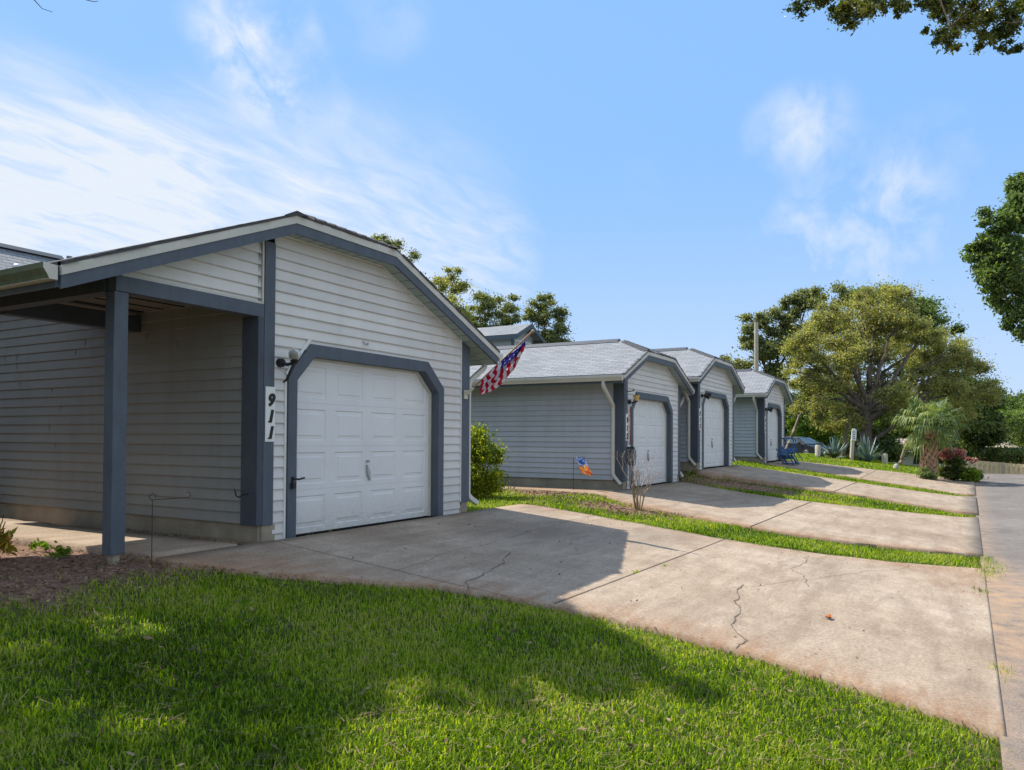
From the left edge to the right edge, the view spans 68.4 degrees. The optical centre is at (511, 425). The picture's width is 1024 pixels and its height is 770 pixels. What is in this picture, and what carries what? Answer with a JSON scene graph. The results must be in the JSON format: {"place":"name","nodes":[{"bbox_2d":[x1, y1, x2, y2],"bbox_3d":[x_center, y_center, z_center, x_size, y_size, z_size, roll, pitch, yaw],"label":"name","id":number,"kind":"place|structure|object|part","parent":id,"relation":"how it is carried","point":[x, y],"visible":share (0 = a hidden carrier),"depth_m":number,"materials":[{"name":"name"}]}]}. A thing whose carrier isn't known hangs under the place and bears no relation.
{"place":"outdoors","nodes":[
{"label":"outdoors","id":0,"kind":"place"},
{"bbox_2d":[0,518,236,562],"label":"walkway","id":1,"kind":"structure","parent":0,"point":[80,538],"depth_m":8.52,"materials":[{"name":"concrete"}]},
{"bbox_2d":[0,457,1001,769],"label":"ground","id":2,"kind":"structure","parent":0,"point":[86,569],"depth_m":5.29,"materials":[{"name":"green plant"}]},
{"bbox_2d":[0,515,17,554],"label":"croton plant","id":3,"kind":"object","parent":2,"relation":"on","point":[6,546],"visible":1,"depth_m":7.25,"materials":[{"name":"green plant"}]},
{"bbox_2d":[0,243,71,269],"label":"house","id":4,"kind":"structure","parent":2,"relation":"on","point":[11,256],"depth_m":15.96,"materials":[{"name":"grey"}]},
{"bbox_2d":[28,538,57,550],"bbox_3d":[-4.955,1.258,7.955,0.271,0.146,0.286,1,-1,-31],"label":"seedling","id":5,"kind":"object","parent":2,"relation":"on","point":[35,544],"visible":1,"depth_m":7.93,"materials":[{"name":"green plant"}]},
{"bbox_2d":[44,545,72,557],"bbox_3d":[-4.474,1.237,7.435,0.176,0.139,0.282,0,-1,12],"label":"seedling","id":6,"kind":"object","parent":2,"relation":"on","point":[61,551],"visible":1,"depth_m":7.43,"materials":[{"name":"green plant"}]},
{"bbox_2d":[149,492,190,565],"bbox_3d":[-3.295,1.034,7.249,0.369,0.794,0.010,1,-1,-22],"label":"flag holder","id":7,"kind":"object","parent":2,"relation":"on","point":[152,516],"visible":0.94,"depth_m":7.19,"materials":[{"name":"black metal"}]},
{"bbox_2d":[0,528,356,651],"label":"leaf litter","id":8,"kind":"object","parent":2,"relation":"on","point":[4,590],"visible":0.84,"depth_m":6.75,"materials":[{"name":"brown plant"}]},
{"bbox_2d":[0,211,502,564],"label":"garage building","id":9,"kind":"structure","parent":2,"relation":"on","point":[133,378],"depth_m":9.57,"materials":[{"name":"grey wood"}]},
{"bbox_2d":[234,489,247,497],"bbox_3d":[-3.079,0.764,8.563,0.016,0.109,0.197,0,-1,30],"label":"wall hook","id":10,"kind":"object","parent":9,"relation":"attached to","point":[239,496],"depth_m":8.53,"materials":[{"name":"black metal"}]},
{"bbox_2d":[276,348,300,382],"bbox_3d":[-2.628,-0.708,8.882,0.274,0.410,0.144,0,-1,10],"label":"wall light","id":11,"kind":"object","parent":9,"relation":"attached to","point":[294,354],"visible":1,"depth_m":8.85,"materials":[{"name":"black metal"}]},
{"bbox_2d":[291,477,304,488],"bbox_3d":[-2.569,0.683,9.046,0.181,0.140,0.060,1,-1,-45],"label":"door latch","id":12,"kind":"object","parent":9,"relation":"attached to","point":[293,485],"depth_m":9.00,"materials":[{"name":"black metal"}]},
{"bbox_2d":[296,361,428,535],"bbox_3d":[-2.009,0.253,10.446,0.090,2.265,3.020,0,-1,30],"label":"garage door","id":13,"kind":"structure","parent":9,"relation":"in","point":[347,415],"depth_m":10.31,"materials":[{"name":"paint"}]},
{"bbox_2d":[464,330,533,398],"bbox_3d":[-0.209,-0.962,11.960,1.321,1.040,0.188,0,-1,30],"label":"flag","id":14,"kind":"object","parent":9,"relation":"attached to","point":[495,376],"visible":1,"depth_m":11.93,"materials":[{"name":"fabric"},{"name":"wood"}]},
{"bbox_2d":[370,232,425,274],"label":"oak tree","id":15,"kind":"object","parent":2,"relation":"on","point":[399,244],"visible":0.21,"depth_m":50.17,"materials":[{"name":"green plant"}]},
{"bbox_2d":[0,576,839,769],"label":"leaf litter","id":16,"kind":"object","parent":2,"relation":"on","point":[148,637],"visible":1,"depth_m":4.64,"materials":[{"name":"brown plant"}]},
{"bbox_2d":[429,266,478,323],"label":"oak tree","id":17,"kind":"object","parent":2,"relation":"on","point":[443,283],"visible":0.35,"depth_m":51.58,"materials":[{"name":"green plant"}]},
{"bbox_2d":[470,420,514,498],"bbox_3d":[-0.807,0.761,15.209,1.504,1.794,1.691,0,-1,30],"label":"round bush","id":18,"kind":"object","parent":2,"relation":"on","point":[484,481],"visible":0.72,"depth_m":14.96,"materials":[{"name":"green plant"}]},
{"bbox_2d":[465,286,523,345],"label":"oak tree","id":19,"kind":"object","parent":2,"relation":"on","point":[486,301],"visible":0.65,"depth_m":55.82,"materials":[{"name":"green plant"}]},
{"bbox_2d":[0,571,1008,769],"bbox_3d":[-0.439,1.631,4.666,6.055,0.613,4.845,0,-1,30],"label":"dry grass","id":20,"kind":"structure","parent":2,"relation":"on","point":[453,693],"depth_m":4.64,"materials":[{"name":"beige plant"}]},
{"bbox_2d":[477,324,545,346],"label":"storey house","id":21,"kind":"structure","parent":2,"relation":"on","point":[509,335],"depth_m":37.78,"materials":[{"name":"grey plastic"}]},
{"bbox_2d":[515,339,530,344],"bbox_3d":[0.556,-3.657,38.150,0.034,1.250,1.600,0,-1,30],"label":"window","id":22,"kind":"structure","parent":21,"relation":"in","point":[516,341],"depth_m":37.81,"materials":[{"name":"white paint"}]},
{"bbox_2d":[518,291,575,343],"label":"oak tree","id":23,"kind":"object","parent":2,"relation":"on","point":[559,327],"visible":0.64,"depth_m":53.51,"materials":[{"name":"green plant"}]},
{"bbox_2d":[470,339,694,490],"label":"garage building","id":24,"kind":"structure","parent":2,"relation":"on","point":[549,411],"depth_m":19.01,"materials":[{"name":"grey wood"}]},
{"bbox_2d":[627,407,635,488],"bbox_3d":[2.855,0.538,18.043,0.161,2.005,0.307,0,-1,30],"label":"garden hose","id":25,"kind":"object","parent":24,"relation":"hanging from","point":[631,449],"visible":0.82,"depth_m":18.07,"materials":[{"name":"grey rubber"}]},
{"bbox_2d":[628,394,639,403],"bbox_3d":[2.932,-0.645,18.142,0.283,0.255,0.157,0,-1,7],"label":"wall light","id":26,"kind":"object","parent":24,"relation":"attached to","point":[636,397],"visible":1,"depth_m":18.10,"materials":[{"name":"yellow metal"}]},
{"bbox_2d":[633,400,664,486],"bbox_3d":[3.548,0.421,19.708,0.090,2.265,3.020,0,-1,30],"label":"garage door","id":27,"kind":"structure","parent":24,"relation":"in","point":[649,417],"depth_m":19.86,"materials":[{"name":"paint"}]},
{"bbox_2d":[573,456,592,489],"bbox_3d":[1.631,1.159,17.305,0.452,0.906,0.074,0,-1,2],"label":"garden flag","id":28,"kind":"object","parent":2,"relation":"on","point":[583,466],"visible":0.94,"depth_m":17.30,"materials":[{"name":"multicoloured fabric"}]},
{"bbox_2d":[478,489,696,521],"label":"leaf litter","id":29,"kind":"object","parent":2,"relation":"on","point":[533,492],"visible":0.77,"depth_m":15.02,"materials":[{"name":"brown plant"}]},
{"bbox_2d":[615,450,658,509],"bbox_3d":[2.578,1.044,14.530,1.093,1.246,0.739,1,-1,-33],"label":"bare shrub","id":30,"kind":"object","parent":2,"relation":"on","point":[637,503],"visible":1,"depth_m":14.55,"materials":[{"name":"plant"}]},
{"bbox_2d":[653,347,744,472],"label":"garage building","id":31,"kind":"structure","parent":2,"relation":"on","point":[706,433],"depth_m":23.67,"materials":[{"name":"grey wood"}]},
{"bbox_2d":[701,392,711,399],"bbox_3d":[5.837,-0.892,22.583,0.274,0.227,0.305,0,-1,30],"label":"wall light","id":32,"kind":"object","parent":31,"relation":"attached to","point":[707,395],"visible":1,"depth_m":22.51,"materials":[{"name":"black metal"}]},
{"bbox_2d":[704,398,722,467],"bbox_3d":[6.376,0.191,24.064,0.090,2.265,3.020,0,-1,30],"label":"garage door","id":33,"kind":"structure","parent":31,"relation":"in","point":[713,410],"depth_m":24.29,"materials":[{"name":"paint"}]},
{"bbox_2d":[754,319,758,370],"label":"utility pole","id":34,"kind":"object","parent":2,"relation":"on","point":[756,359],"visible":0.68,"depth_m":45.95,"materials":[{"name":"grey wood"}]},
{"bbox_2d":[734,369,792,463],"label":"garage building","id":35,"kind":"structure","parent":2,"relation":"on","point":[759,432],"depth_m":30.02,"materials":[{"name":"grey wood"}]},
{"bbox_2d":[768,409,776,460],"bbox_3d":[10.780,0.343,31.393,0.090,2.265,3.020,0,-1,30],"label":"garage door","id":36,"kind":"structure","parent":35,"relation":"in","point":[772,417],"depth_m":31.77,"materials":[{"name":"paint"}]},
{"bbox_2d":[719,280,858,420],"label":"oak tree","id":37,"kind":"object","parent":2,"relation":"on","point":[802,301],"visible":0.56,"depth_m":57.54,"materials":[{"name":"green plant"}]},
{"bbox_2d":[785,393,824,448],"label":"leaning tree","id":38,"kind":"object","parent":2,"relation":"on","point":[797,421],"visible":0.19,"depth_m":51.88,"materials":[{"name":"green plant"}]},
{"bbox_2d":[785,436,831,453],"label":"parked car","id":39,"kind":"object","parent":2,"relation":"on","point":[802,444],"visible":0.28,"depth_m":51.06,"materials":[{"name":"blue paint"}]},
{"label":"window","id":40,"kind":"part","parent":39,"relation":"part of","materials":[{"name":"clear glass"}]},
{"bbox_2d":[815,445,820,456],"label":"bollard","id":41,"kind":"object","parent":2,"relation":"on","point":[817,450],"visible":0.71,"depth_m":42.87,"materials":[{"name":"beige concrete"}]},
{"bbox_2d":[785,410,851,447],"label":"round bush","id":42,"kind":"object","parent":2,"relation":"on","point":[803,429],"visible":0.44,"depth_m":56.77,"materials":[{"name":"green plant"}]},
{"bbox_2d":[818,450,826,456],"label":"agave","id":43,"kind":"object","parent":2,"relation":"on","point":[823,453],"visible":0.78,"depth_m":42.87,"materials":[{"name":"green plant"}]},
{"bbox_2d":[681,461,977,516],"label":"grass strip","id":44,"kind":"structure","parent":2,"relation":"on","point":[867,505],"depth_m":19.96,"materials":[{"name":"green plant"}]},
{"bbox_2d":[825,452,839,458],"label":"plant","id":45,"kind":"object","parent":2,"relation":"on","point":[832,454],"visible":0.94,"depth_m":43.43,"materials":[{"name":"green plant"}]},
{"bbox_2d":[821,436,849,457],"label":"agave","id":46,"kind":"object","parent":2,"relation":"on","point":[834,446],"visible":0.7,"depth_m":43.83,"materials":[{"name":"green plant"}]},
{"bbox_2d":[733,453,963,495],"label":"verge grass","id":47,"kind":"structure","parent":2,"relation":"on","point":[872,464],"depth_m":35.67,"materials":[{"name":"green plant"}]},
{"bbox_2d":[838,432,859,455],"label":"leafy bush","id":48,"kind":"object","parent":2,"relation":"on","point":[856,444],"visible":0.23,"depth_m":59.12,"materials":[{"name":"green plant"}]},
{"bbox_2d":[840,388,861,456],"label":"leaning tree","id":49,"kind":"object","parent":2,"relation":"on","point":[845,438],"visible":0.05,"depth_m":48.91,"materials":[{"name":"green plant"}]},
{"bbox_2d":[849,429,856,459],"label":"sign post","id":50,"kind":"object","parent":2,"relation":"on","point":[853,438],"visible":0.96,"depth_m":43.03,"materials":[{"name":"white wood"}]},
{"bbox_2d":[847,446,863,459],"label":"agave","id":51,"kind":"object","parent":2,"relation":"on","point":[857,453],"visible":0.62,"depth_m":43.30,"materials":[{"name":"green plant"}]},
{"bbox_2d":[854,434,887,461],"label":"agave","id":52,"kind":"object","parent":2,"relation":"on","point":[866,454],"visible":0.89,"depth_m":42.77,"materials":[{"name":"green plant"}]},
{"bbox_2d":[848,420,903,453],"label":"leafy bush","id":53,"kind":"object","parent":2,"relation":"on","point":[875,432],"visible":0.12,"depth_m":64.82,"materials":[{"name":"green plant"}]},
{"bbox_2d":[882,453,887,463],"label":"bollard","id":54,"kind":"object","parent":2,"relation":"on","point":[884,456],"visible":0.63,"depth_m":42.87,"materials":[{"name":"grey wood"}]},
{"bbox_2d":[873,436,912,462],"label":"leafy bush","id":55,"kind":"object","parent":2,"relation":"on","point":[893,448],"visible":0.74,"depth_m":55.65,"materials":[{"name":"green plant"}]},
{"bbox_2d":[775,274,1011,458],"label":"oak tree","id":56,"kind":"object","parent":2,"relation":"on","point":[852,350],"visible":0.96,"depth_m":46.72,"materials":[{"name":"green plant"}]},
{"bbox_2d":[782,0,1023,55],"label":"overhanging tree","id":57,"kind":"object","parent":2,"relation":"on","point":[968,20],"visible":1,"depth_m":10.38,"materials":[{"name":"green plant"}]},
{"bbox_2d":[785,382,1023,448],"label":"wood","id":58,"kind":"object","parent":2,"relation":"on","point":[904,436],"visible":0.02,"depth_m":89.17,"materials":[{"name":"green plant"}]},
{"bbox_2d":[891,420,926,463],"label":"leaning tree","id":59,"kind":"object","parent":2,"relation":"on","point":[906,432],"visible":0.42,"depth_m":50.01,"materials":[{"name":"green plant"}]},
{"bbox_2d":[799,279,1023,448],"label":"oak tree","id":60,"kind":"object","parent":2,"relation":"on","point":[931,305],"visible":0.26,"depth_m":61.64,"materials":[{"name":"green plant"}]},
{"bbox_2d":[875,439,973,466],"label":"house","id":61,"kind":"structure","parent":2,"relation":"on","point":[909,461],"depth_m":73.48,"materials":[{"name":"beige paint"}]},
{"bbox_2d":[913,454,919,463],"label":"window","id":62,"kind":"structure","parent":61,"relation":"in","point":[914,461],"depth_m":73.45,"materials":[{"name":"black glass"}]},
{"bbox_2d":[916,467,938,479],"bbox_3d":[16.550,1.987,30.032,0.842,0.824,0.810,0,-1,30],"label":"plant","id":63,"kind":"object","parent":2,"relation":"on","point":[924,473],"visible":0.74,"depth_m":29.93,"materials":[{"name":"green plant"}]},
{"bbox_2d":[891,396,969,479],"bbox_3d":[16.853,0.599,30.337,2.934,3.600,2.760,0,-1,30],"label":"palm tree","id":64,"kind":"object","parent":2,"relation":"on","point":[930,441],"visible":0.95,"depth_m":30.09,"materials":[{"name":"green plant"}]},
{"bbox_2d":[897,429,967,464],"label":"leafy bush","id":65,"kind":"object","parent":2,"relation":"on","point":[940,460],"visible":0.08,"depth_m":57.07,"materials":[{"name":"green plant"}]},
{"bbox_2d":[937,447,988,480],"bbox_3d":[18.436,1.599,31.051,2.092,1.660,1.426,1,-1,-20],"label":"flowering shrub","id":66,"kind":"object","parent":2,"relation":"on","point":[949,469],"visible":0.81,"depth_m":30.76,"materials":[{"name":"green plant"}]},
{"bbox_2d":[944,427,994,465],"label":"leafy bush","id":67,"kind":"object","parent":2,"relation":"on","point":[967,448],"visible":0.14,"depth_m":69.00,"materials":[{"name":"green plant"}]},
{"bbox_2d":[958,466,985,481],"bbox_3d":[18.532,1.977,30.380,1.002,0.773,0.856,0,-1,-3],"label":"plant","id":68,"kind":"object","parent":2,"relation":"on","point":[975,474],"visible":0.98,"depth_m":30.24,"materials":[{"name":"green plant"}]},
{"bbox_2d":[955,413,1016,452],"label":"leafy bush","id":69,"kind":"object","parent":2,"relation":"on","point":[991,438],"visible":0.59,"depth_m":61.27,"materials":[{"name":"green plant"}]},
{"bbox_2d":[957,171,1023,345],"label":"oak tree","id":70,"kind":"object","parent":2,"relation":"on","point":[995,252],"visible":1,"depth_m":26.81,"materials":[{"name":"green plant"}]},
{"bbox_2d":[963,459,1023,473],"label":"wooden fence","id":71,"kind":"object","parent":2,"relation":"on","point":[993,467],"visible":0.46,"depth_m":54.78,"materials":[{"name":"brown wood"}]},
{"bbox_2d":[968,444,1023,468],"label":"leafy bush","id":72,"kind":"object","parent":2,"relation":"on","point":[1001,454],"visible":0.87,"depth_m":59.57,"materials":[{"name":"green plant"}]},
{"bbox_2d":[995,442,1021,450],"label":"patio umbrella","id":73,"kind":"object","parent":2,"relation":"on","point":[1012,445],"visible":0.23,"depth_m":65.17,"materials":[{"name":"beige fabric"}]},
{"bbox_2d":[1003,408,1023,471],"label":"leafy bush","id":74,"kind":"object","parent":2,"relation":"on","point":[1011,427],"visible":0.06,"depth_m":71.19,"materials":[{"name":"green plant"}]},
{"bbox_2d":[1005,389,1023,410],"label":"leafy bush","id":75,"kind":"object","parent":2,"relation":"on","point":[1021,401],"visible":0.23,"depth_m":89.37,"materials":[{"name":"green plant"}]},
{"bbox_2d":[0,529,1018,769],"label":"lawn grass","id":76,"kind":"structure","parent":0,"point":[512,746],"depth_m":4.69,"materials":[{"name":"green plant"}]},
{"bbox_2d":[0,0,1023,396],"label":"sky","id":77,"kind":"structure","parent":0,"point":[670,172],"materials":[{"name":"blue"}]},
{"bbox_2d":[503,485,614,497],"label":"walkway","id":78,"kind":"structure","parent":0,"point":[602,492],"depth_m":17.55,"materials":[{"name":"concrete"}]},
{"bbox_2d":[157,504,1005,741],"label":"driveway","id":79,"kind":"structure","parent":0,"point":[918,663],"depth_m":7.95,"materials":[{"name":"concrete"}]},
{"bbox_2d":[281,542,506,595],"bbox_3d":[-1.366,1.469,7.867,3.000,0.292,0.032,0,-1,29],"label":"driveway joint","id":80,"kind":"object","parent":79,"relation":"on","point":[402,571],"visible":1,"depth_m":7.71,"materials":[{"name":"grey concrete"}]},
{"bbox_2d":[465,552,510,589],"bbox_3d":[-0.229,1.562,8.246,0.137,0.065,2.062,0,-1,14],"label":"driveway crack","id":81,"kind":"object","parent":79,"relation":"on","point":[488,571],"visible":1,"depth_m":7.99,"materials":[{"name":"brown"}]},
{"bbox_2d":[398,517,583,569],"bbox_3d":[0.037,1.522,10.415,0.106,0.040,5.844,0,-1,26],"label":"joint","id":82,"kind":"object","parent":79,"relation":"on","point":[474,546],"visible":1,"depth_m":9.19,"materials":[{"name":"grey concrete"}]},
{"bbox_2d":[301,513,973,673],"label":"leaf litter","id":83,"kind":"object","parent":79,"relation":"on","point":[681,587],"visible":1,"depth_m":8.27,"materials":[{"name":"brown plant"}]},
{"bbox_2d":[556,539,723,602],"bbox_3d":[1.865,1.713,9.402,0.012,0.019,5.613,0,-1,32],"label":"driveway joint","id":84,"kind":"object","parent":79,"relation":"on","point":[633,573],"visible":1,"depth_m":8.47,"materials":[{"name":"grey concrete"}]},
{"bbox_2d":[732,584,747,647],"bbox_3d":[2.214,1.812,7.366,0.150,0.054,2.595,0,-1,16],"label":"driveway crack","id":85,"kind":"object","parent":79,"relation":"on","point":[735,618],"visible":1,"depth_m":7.06,"materials":[{"name":"grey concrete"}]},
{"bbox_2d":[731,561,926,587],"bbox_3d":[4.388,1.923,9.815,5.089,0.187,0.153,1,-1,-38],"label":"driveway crack","id":86,"kind":"object","parent":79,"relation":"on","point":[826,576],"visible":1,"depth_m":9.55,"materials":[{"name":"grey concrete"}]},
{"bbox_2d":[972,585,991,595],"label":"weeds","id":87,"kind":"object","parent":79,"relation":"on","point":[981,589],"visible":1,"depth_m":9.48,"materials":[{"name":"green plant"}]},
{"bbox_2d":[467,486,984,567],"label":"grass strip","id":88,"kind":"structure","parent":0,"point":[875,552],"depth_m":12.67,"materials":[{"name":"green plant"}]},
{"bbox_2d":[607,481,982,558],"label":"driveway","id":89,"kind":"structure","parent":0,"point":[907,531],"depth_m":15.52,"materials":[{"name":"concrete"}]},
{"bbox_2d":[750,502,809,526],"bbox_3d":[5.886,1.850,16.173,0.020,0.010,6.421,0,-1,31],"label":"driveway joint","id":90,"kind":"object","parent":89,"relation":"on","point":[777,515],"visible":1,"depth_m":15.41,"materials":[{"name":"grey concrete"}]},
{"bbox_2d":[695,465,977,515],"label":"driveway","id":91,"kind":"structure","parent":0,"point":[964,505],"depth_m":22.01,"materials":[{"name":"concrete"}]},
{"bbox_2d":[763,460,974,495],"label":"driveway","id":92,"kind":"structure","parent":0,"point":[960,487],"depth_m":28.97,"materials":[{"name":"concrete"}]},
{"bbox_2d":[776,438,797,464],"bbox_3d":[10.965,1.021,30.016,0.770,1.074,0.524,1,-1,-35],"label":"folding chair","id":93,"kind":"object","parent":92,"relation":"on","point":[787,451],"visible":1,"depth_m":30.00,"materials":[{"name":"blue"}]},
{"bbox_2d":[779,438,802,464],"bbox_3d":[11.302,1.032,30.503,0.524,1.074,1.092,-1,-1,45],"label":"folding chair","id":94,"kind":"object","parent":92,"relation":"on","point":[791,453],"visible":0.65,"depth_m":30.34,"materials":[{"name":"blue metal"}]},
{"bbox_2d":[908,469,1023,769],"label":"road","id":95,"kind":"structure","parent":0,"point":[1000,503],"depth_m":9.82,"materials":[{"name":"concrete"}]},
{"bbox_2d":[978,554,993,564],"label":"weeds","id":96,"kind":"object","parent":95,"relation":"on","point":[986,558],"visible":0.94,"depth_m":12.14,"materials":[{"name":"green plant"}]},
{"bbox_2d":[973,564,1005,581],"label":"weeds","id":97,"kind":"object","parent":95,"relation":"on","point":[977,569],"visible":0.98,"depth_m":10.85,"materials":[{"name":"yellow plant"}]},
{"bbox_2d":[969,555,1013,577],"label":"weeds","id":98,"kind":"object","parent":95,"relation":"on","point":[988,562],"visible":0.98,"depth_m":11.48,"materials":[{"name":"green plant"}]},
{"bbox_2d":[988,662,1016,682],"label":"weeds","id":99,"kind":"object","parent":95,"relation":"on","point":[1001,668],"visible":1,"depth_m":6.20,"materials":[{"name":"yellow plant"}]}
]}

